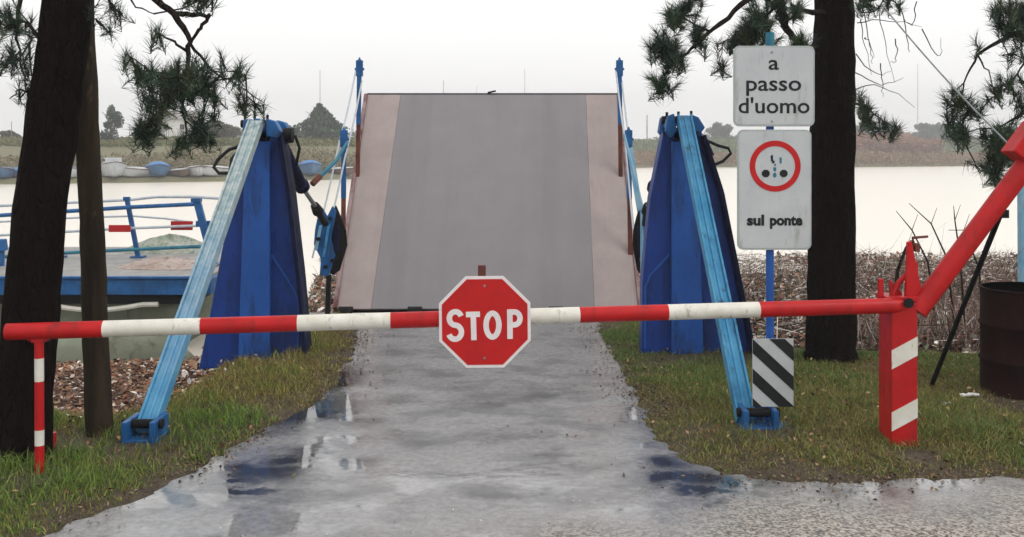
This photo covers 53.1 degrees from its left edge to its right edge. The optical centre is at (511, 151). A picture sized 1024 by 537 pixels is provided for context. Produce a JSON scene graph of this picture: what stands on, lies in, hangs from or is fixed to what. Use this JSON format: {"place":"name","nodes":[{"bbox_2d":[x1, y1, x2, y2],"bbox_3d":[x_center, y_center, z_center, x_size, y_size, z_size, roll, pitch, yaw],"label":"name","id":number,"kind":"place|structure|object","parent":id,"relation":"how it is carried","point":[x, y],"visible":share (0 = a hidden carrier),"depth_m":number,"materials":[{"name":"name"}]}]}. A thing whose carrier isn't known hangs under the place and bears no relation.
{"place":"outdoors","nodes":[
{"label":"outdoors","id":0,"kind":"place"},
{"bbox_2d":[0,141,1010,183],"bbox_3d":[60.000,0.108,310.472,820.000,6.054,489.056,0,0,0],"label":"terrain","id":1,"kind":"structure","parent":0,"point":[5,151],"depth_m":106.47,"materials":[{"name":"green plant"}]},
{"bbox_2d":[0,167,14,178],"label":"boat","id":2,"kind":"object","parent":1,"relation":"on","point":[6,172],"visible":0.72,"depth_m":89.06,"materials":[{"name":"metal"}]},
{"bbox_2d":[0,130,21,137],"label":"bush","id":3,"kind":"object","parent":1,"relation":"on","point":[6,133],"visible":0.48,"depth_m":119.78,"materials":[{"name":"green plant"}]},
{"bbox_2d":[12,167,17,177],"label":"boat","id":4,"kind":"object","parent":1,"relation":"on","point":[15,173],"visible":0.11,"depth_m":90.08,"materials":[{"name":"blue paint"}]},
{"bbox_2d":[71,167,76,177],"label":"boat","id":5,"kind":"object","parent":1,"relation":"on","point":[74,173],"visible":0.25,"depth_m":91.58,"materials":[{"name":"metal"}]},
{"bbox_2d":[99,104,124,139],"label":"broadleaf tree","id":6,"kind":"object","parent":1,"relation":"on","point":[112,117],"visible":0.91,"depth_m":113.31,"materials":[{"name":"plant"}]},
{"bbox_2d":[101,158,127,177],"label":"boat","id":7,"kind":"object","parent":1,"relation":"on","point":[112,167],"visible":0.86,"depth_m":92.69,"materials":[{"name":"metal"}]},
{"bbox_2d":[122,167,150,176],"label":"boat","id":8,"kind":"object","parent":1,"relation":"on","point":[136,172],"visible":0.58,"depth_m":94.21,"materials":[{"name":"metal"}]},
{"bbox_2d":[145,161,170,176],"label":"boat","id":9,"kind":"object","parent":1,"relation":"on","point":[158,169],"visible":0.94,"depth_m":94.65,"materials":[{"name":"blue paint"}]},
{"bbox_2d":[0,145,354,169],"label":"reed belt","id":10,"kind":"object","parent":1,"relation":"on","point":[10,160],"visible":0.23,"depth_m":103.35,"materials":[{"name":"plant"}]},
{"bbox_2d":[0,136,355,146],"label":"levee grass","id":11,"kind":"structure","parent":1,"relation":"on","point":[226,141],"depth_m":115.48,"materials":[{"name":"green plant"}]},
{"bbox_2d":[167,168,188,176],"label":"boat","id":12,"kind":"object","parent":1,"relation":"on","point":[180,172],"visible":0.83,"depth_m":96.13,"materials":[{"name":"metal"}]},
{"bbox_2d":[160,111,200,137],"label":"white house","id":13,"kind":"structure","parent":1,"relation":"on","point":[178,123],"depth_m":150.00,"materials":[{"name":"paint"}]},
{"bbox_2d":[179,124,184,129],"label":"window","id":14,"kind":"structure","parent":13,"relation":"in","point":[181,126],"depth_m":149.94,"materials":[{"name":"paint"}]},
{"bbox_2d":[185,165,204,176],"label":"boat","id":15,"kind":"object","parent":1,"relation":"on","point":[197,171],"visible":0.66,"depth_m":96.45,"materials":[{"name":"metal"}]},
{"bbox_2d":[203,165,228,175],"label":"boat","id":16,"kind":"object","parent":1,"relation":"on","point":[209,170],"visible":0.57,"depth_m":97.47,"materials":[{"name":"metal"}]},
{"bbox_2d":[206,120,241,137],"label":"bush","id":17,"kind":"object","parent":1,"relation":"on","point":[231,131],"visible":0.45,"depth_m":129.88,"materials":[{"name":"green plant"}]},
{"bbox_2d":[289,125,298,136],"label":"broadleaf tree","id":18,"kind":"object","parent":1,"relation":"on","point":[295,130],"visible":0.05,"depth_m":130.67,"materials":[{"name":"plant"}]},
{"bbox_2d":[298,160,322,174],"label":"boat","id":19,"kind":"object","parent":1,"relation":"on","point":[310,167],"visible":0.86,"depth_m":101.56,"materials":[{"name":"blue paint"}]},
{"bbox_2d":[293,102,353,137],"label":"conifer","id":20,"kind":"object","parent":1,"relation":"on","point":[321,121],"visible":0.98,"depth_m":126.95,"materials":[{"name":"green wood"}]},
{"bbox_2d":[323,167,352,174],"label":"boat","id":21,"kind":"object","parent":1,"relation":"on","point":[337,170],"visible":0.34,"depth_m":105.60,"materials":[{"name":"metal"}]},
{"bbox_2d":[335,120,341,137],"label":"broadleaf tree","id":22,"kind":"object","parent":1,"relation":"on","point":[336,125],"visible":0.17,"depth_m":132.84,"materials":[{"name":"plant"}]},
{"bbox_2d":[121,129,981,140],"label":"distant wood","id":23,"kind":"object","parent":1,"relation":"on","point":[353,135],"visible":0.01,"depth_m":338.82,"materials":[{"name":"green plant"}]},
{"bbox_2d":[646,115,647,143],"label":"mast","id":24,"kind":"object","parent":1,"relation":"on","point":[647,131],"visible":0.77,"depth_m":241.27,"materials":[{"name":"grey metal"}]},
{"bbox_2d":[705,122,733,138],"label":"broadleaf tree","id":25,"kind":"object","parent":1,"relation":"on","point":[718,130],"visible":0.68,"depth_m":296.26,"materials":[{"name":"plant"}]},
{"bbox_2d":[587,138,1000,152],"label":"levee grass","id":26,"kind":"structure","parent":1,"relation":"on","point":[652,146],"depth_m":245.78,"materials":[{"name":"green plant"}]},
{"bbox_2d":[588,149,1009,167],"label":"reed belt","id":27,"kind":"object","parent":1,"relation":"on","point":[866,156],"visible":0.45,"depth_m":197.72,"materials":[{"name":"plant"}]},
{"bbox_2d":[856,121,893,134],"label":"broadleaf tree","id":28,"kind":"object","parent":1,"relation":"on","point":[858,127],"visible":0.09,"depth_m":314.78,"materials":[{"name":"plant"}]},
{"bbox_2d":[856,131,945,160],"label":"reed belt","id":29,"kind":"object","parent":1,"relation":"on","point":[907,143],"visible":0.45,"depth_m":214.32,"materials":[{"name":"plant"}]},
{"bbox_2d":[906,122,952,140],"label":"broadleaf tree","id":30,"kind":"object","parent":1,"relation":"on","point":[927,131],"visible":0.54,"depth_m":316.91,"materials":[{"name":"plant"}]},
{"bbox_2d":[933,122,980,140],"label":"broadleaf tree","id":31,"kind":"object","parent":1,"relation":"on","point":[938,124],"visible":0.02,"depth_m":324.32,"materials":[{"name":"plant"}]},
{"bbox_2d":[0,166,1017,356],"bbox_3d":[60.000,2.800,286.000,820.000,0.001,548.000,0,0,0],"label":"water","id":32,"kind":"structure","parent":0,"point":[883,195],"depth_m":50.77,"materials":[{"name":"beige liquid"}]},
{"bbox_2d":[0,195,222,340],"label":"pontoon","id":33,"kind":"object","parent":32,"relation":"on","point":[132,294],"visible":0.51,"depth_m":14.50,"materials":[{"name":"blue paint"}]},
{"bbox_2d":[0,239,7,265],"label":"mooring bollard","id":34,"kind":"object","parent":33,"relation":"on","point":[3,245],"visible":1,"depth_m":15.46,"materials":[{"name":"blue metal"}]},
{"bbox_2d":[115,256,217,269],"bbox_3d":[-5.194,1.644,15.394,1.580,0.149,0.998,0,0,0],"label":"pile","id":35,"kind":"object","parent":33,"relation":"on","point":[168,263],"visible":0.87,"depth_m":15.10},
{"bbox_2d":[119,234,221,253],"bbox_3d":[-5.888,1.564,17.706,1.756,0.310,0.897,0,0,0],"label":"net heap","id":36,"kind":"object","parent":33,"relation":"on","point":[170,240],"visible":0.77,"depth_m":17.46,"materials":[{"name":"fabric"}]},
{"bbox_2d":[56,335,194,362],"bbox_3d":[-5.060,2.522,13.400,1.815,0.555,1.140,0,0,0],"label":"dinghy","id":37,"kind":"object","parent":32,"relation":"on","point":[129,348],"visible":0.24,"depth_m":12.98,"materials":[{"name":"white paint"}]},
{"bbox_2d":[0,267,1023,536],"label":"ground","id":38,"kind":"structure","parent":0,"point":[754,473],"depth_m":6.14,"materials":[{"name":"green plant"}]},
{"bbox_2d":[27,339,50,472],"bbox_3d":[-2.633,1.404,5.700,0.118,0.892,0.050,0,0,0],"label":"barrier rest post","id":39,"kind":"object","parent":38,"relation":"on","point":[39,394],"visible":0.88,"depth_m":5.68,"materials":[{"name":"red metal"}]},
{"bbox_2d":[53,432,55,446],"bbox_3d":[-2.822,1.727,6.207,0.118,0.206,0.042,0,0,0],"label":"stake","id":40,"kind":"object","parent":38,"relation":"on","point":[54,439],"visible":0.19,"depth_m":6.19,"materials":[{"name":"red paint"}]},
{"bbox_2d":[76,0,113,437],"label":"timber pole","id":41,"kind":"object","parent":38,"relation":"on","point":[98,410],"visible":0.73,"depth_m":6.39,"materials":[{"name":"brown wood"}]},
{"bbox_2d":[0,0,273,463],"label":"pine tree","id":42,"kind":"object","parent":38,"relation":"on","point":[53,90],"visible":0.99,"depth_m":5.88,"materials":[{"name":"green plant"}]},
{"bbox_2d":[4,349,339,520],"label":"fallen leaves","id":43,"kind":"object","parent":38,"relation":"on","point":[118,437],"visible":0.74,"depth_m":6.51,"materials":[{"name":"brown plant"}]},
{"bbox_2d":[53,312,324,420],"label":"leaf litter","id":44,"kind":"object","parent":38,"relation":"on","point":[140,369],"visible":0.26,"depth_m":10.04,"materials":[{"name":"brown plant"}]},
{"bbox_2d":[121,115,327,443],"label":"lifting tower","id":45,"kind":"structure","parent":38,"relation":"on","point":[254,230],"depth_m":9.03,"materials":[{"name":"blue metal"}]},
{"bbox_2d":[306,261,336,312],"bbox_3d":[-3.255,2.383,19.937,2.951,0.910,12.126,0,0,0],"label":"dead reed","id":46,"kind":"object","parent":38,"relation":"on","point":[320,290],"visible":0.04,"depth_m":18.21,"materials":[{"name":"brown plant"}]},
{"bbox_2d":[309,313,348,314],"bbox_3d":[-0.270,2.420,11.500,4.100,1.200,0.260,0,0,0],"label":"abutment","id":47,"kind":"object","parent":38,"relation":"on","point":[322,313],"visible":0.03,"depth_m":11.54,"materials":[{"name":"concrete"}]},
{"bbox_2d":[310,57,644,313],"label":"bascule ramp","id":48,"kind":"structure","parent":47,"relation":"on","point":[449,192],"depth_m":12.61,"materials":[{"name":"grey metal"}]},
{"bbox_2d":[1,323,1023,533],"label":"verge crumbs","id":49,"kind":"object","parent":38,"relation":"on","point":[693,473],"visible":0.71,"depth_m":5.99,"materials":[{"name":"brown soil"}]},
{"bbox_2d":[3,121,1023,386],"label":"barrier boom","id":50,"kind":"object","parent":38,"relation":"on","point":[989,217],"visible":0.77,"depth_m":6.01,"materials":[{"name":"red paint"}]},
{"bbox_2d":[439,276,530,367],"bbox_3d":[-0.156,0.972,5.859,0.526,0.526,0.013,0,0,0],"label":"stop sign","id":51,"kind":"object","parent":50,"relation":"attached to","point":[484,321],"visible":1,"depth_m":5.86,"materials":[{"name":"red metal"}]},
{"bbox_2d":[146,250,1017,387],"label":"drift litter","id":52,"kind":"object","parent":38,"relation":"on","point":[195,361],"visible":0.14,"depth_m":17.20,"materials":[{"name":"brown plant"}]},
{"bbox_2d":[623,134,643,271],"bbox_3d":[1.339,0.912,11.102,0.155,2.224,0.443,0,0,-24],"label":"guide rod","id":53,"kind":"object","parent":38,"relation":"on","point":[638,197],"visible":0.54,"depth_m":11.09,"materials":[{"name":"blue paint"}]},
{"bbox_2d":[639,111,779,429],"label":"lifting tower","id":54,"kind":"structure","parent":38,"relation":"on","point":[689,254],"depth_m":9.03,"materials":[{"name":"blue metal"}]},
{"bbox_2d":[766,32,791,427],"bbox_3d":[1.710,0.536,6.670,0.200,2.628,0.180,0,0,0],"label":"sign post","id":55,"kind":"object","parent":38,"relation":"on","point":[769,260],"visible":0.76,"depth_m":6.65,"materials":[{"name":"blue metal"}]},
{"bbox_2d":[752,339,793,406],"bbox_3d":[1.678,1.419,6.585,0.263,0.436,0.012,0,0,0],"label":"hazard board","id":56,"kind":"object","parent":55,"relation":"attached to","point":[772,372],"visible":1,"depth_m":6.58,"materials":[{"name":"metal"}]},
{"bbox_2d":[737,130,810,249],"bbox_3d":[1.696,0.244,6.624,0.480,0.778,0.016,0,0,0],"label":"bridge sign","id":57,"kind":"object","parent":55,"relation":"attached to","point":[773,189],"visible":1,"depth_m":6.62,"materials":[{"name":"metal"}]},
{"bbox_2d":[733,46,814,125],"bbox_3d":[1.694,-0.426,6.622,0.525,0.521,0.020,0,0,0],"label":"speed sign","id":58,"kind":"object","parent":55,"relation":"attached to","point":[773,85],"visible":1,"depth_m":6.62,"materials":[{"name":"metal"}]},
{"bbox_2d":[638,0,941,363],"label":"pine tree","id":59,"kind":"object","parent":38,"relation":"on","point":[831,271],"visible":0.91,"depth_m":8.52,"materials":[{"name":"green plant"}]},
{"bbox_2d":[881,4,1006,142],"bbox_3d":[3.057,-0.589,7.300,0.012,1.188,1.816,0,0,-6],"label":"slack wire","id":60,"kind":"object","parent":59,"relation":"attached to","point":[956,90],"visible":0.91,"depth_m":7.25,"materials":[{"name":"grey metal"}]},
{"bbox_2d":[598,321,1023,481],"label":"grass","id":61,"kind":"structure","parent":38,"relation":"on","point":[948,423],"depth_m":6.93,"materials":[{"name":"green plant"}]},
{"bbox_2d":[615,347,1023,475],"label":"fallen leaves","id":62,"kind":"object","parent":38,"relation":"on","point":[822,451],"visible":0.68,"depth_m":6.99,"materials":[{"name":"brown plant"}]},
{"bbox_2d":[639,239,1017,351],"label":"fallen sticks","id":63,"kind":"object","parent":38,"relation":"on","point":[776,321],"visible":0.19,"depth_m":18.50,"materials":[{"name":"brown wood"}]},
{"bbox_2d":[639,244,1017,355],"bbox_3d":[8.560,2.011,17.875,14.173,1.740,18.295,0,0,0],"label":"dead reed","id":64,"kind":"object","parent":38,"relation":"on","point":[944,294],"visible":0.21,"depth_m":17.25,"materials":[{"name":"brown plant"}]},
{"bbox_2d":[784,272,979,352],"bbox_3d":[5.230,1.710,10.855,5.313,1.082,4.011,0,0,0],"label":"dry brush","id":65,"kind":"object","parent":38,"relation":"on","point":[921,322],"visible":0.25,"depth_m":10.20,"materials":[{"name":"brown plant"}]},
{"bbox_2d":[875,235,927,446],"bbox_3d":[2.396,1.184,6.310,0.286,1.352,0.303,0,0,0],"label":"barrier post","id":66,"kind":"object","parent":38,"relation":"on","point":[898,355],"visible":0.88,"depth_m":6.20,"materials":[{"name":"red metal"}]},
{"bbox_2d":[895,233,911,281],"bbox_3d":[4.007,1.484,10.506,0.244,1.320,0.056,0,0,-9],"label":"bare stick","id":67,"kind":"object","parent":38,"relation":"on","point":[899,267],"visible":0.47,"depth_m":10.48,"materials":[{"name":"brown wood"}]},
{"bbox_2d":[896,211,937,339],"bbox_3d":[4.173,1.383,10.520,0.476,1.562,0.064,0,0,0],"label":"bare stick","id":68,"kind":"object","parent":38,"relation":"on","point":[924,256],"visible":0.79,"depth_m":10.49,"materials":[{"name":"brown wood"}]},
{"bbox_2d":[909,203,958,352],"bbox_3d":[4.337,1.344,10.520,0.541,1.642,0.064,0,0,0],"label":"bare stick","id":69,"kind":"object","parent":38,"relation":"on","point":[951,297],"visible":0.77,"depth_m":10.49,"materials":[{"name":"brown wood"}]},
{"bbox_2d":[856,223,1022,349],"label":"dry brush","id":70,"kind":"object","parent":38,"relation":"on","point":[946,296],"visible":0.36,"depth_m":10.88,"materials":[{"name":"brown plant"}]},
{"bbox_2d":[953,206,967,346],"bbox_3d":[4.606,1.353,10.520,0.161,1.622,0.064,0,0,0],"label":"bare stick","id":71,"kind":"object","parent":38,"relation":"on","point":[962,291],"visible":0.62,"depth_m":10.49,"materials":[{"name":"brown wood"}]},
{"bbox_2d":[960,392,979,396],"bbox_3d":[3.323,1.769,7.465,0.140,0.034,0.092,0,0,0],"label":"litter scrap","id":72,"kind":"object","parent":38,"relation":"on","point":[970,394],"visible":0.98,"depth_m":7.44,"materials":[{"name":"white paper"}]},
{"bbox_2d":[960,214,980,288],"bbox_3d":[4.673,1.408,10.520,0.395,1.537,0.064,0,0,0],"label":"bare stick","id":73,"kind":"object","parent":38,"relation":"on","point":[974,258],"visible":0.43,"depth_m":10.49,"materials":[{"name":"brown wood"}]},
{"bbox_2d":[934,0,1023,189],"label":"pine tree","id":74,"kind":"object","parent":38,"relation":"on","point":[1011,28],"visible":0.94,"depth_m":7.57,"materials":[{"name":"green plant"}]},
{"bbox_2d":[978,281,1023,400],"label":"steel drum","id":75,"kind":"object","parent":38,"relation":"on","point":[1001,352],"visible":0.98,"depth_m":7.46,"materials":[{"name":"brown metal"}]},
{"bbox_2d":[1017,186,1023,281],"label":"mooring post","id":76,"kind":"object","parent":38,"relation":"on","point":[1020,221],"visible":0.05,"depth_m":11.96,"materials":[{"name":"metal"}]},
{"bbox_2d":[0,0,1023,139],"label":"sky","id":77,"kind":"structure","parent":0,"point":[305,53],"materials":[{"name":"white"}]},
{"bbox_2d":[43,322,1023,536],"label":"road","id":78,"kind":"structure","parent":0,"point":[441,438],"depth_m":5.61,"materials":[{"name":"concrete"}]},
{"bbox_2d":[162,484,1020,536],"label":"grit","id":79,"kind":"object","parent":78,"relation":"on","point":[658,533],"visible":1,"depth_m":4.98,"materials":[{"name":"grey gravel"}]}
]}

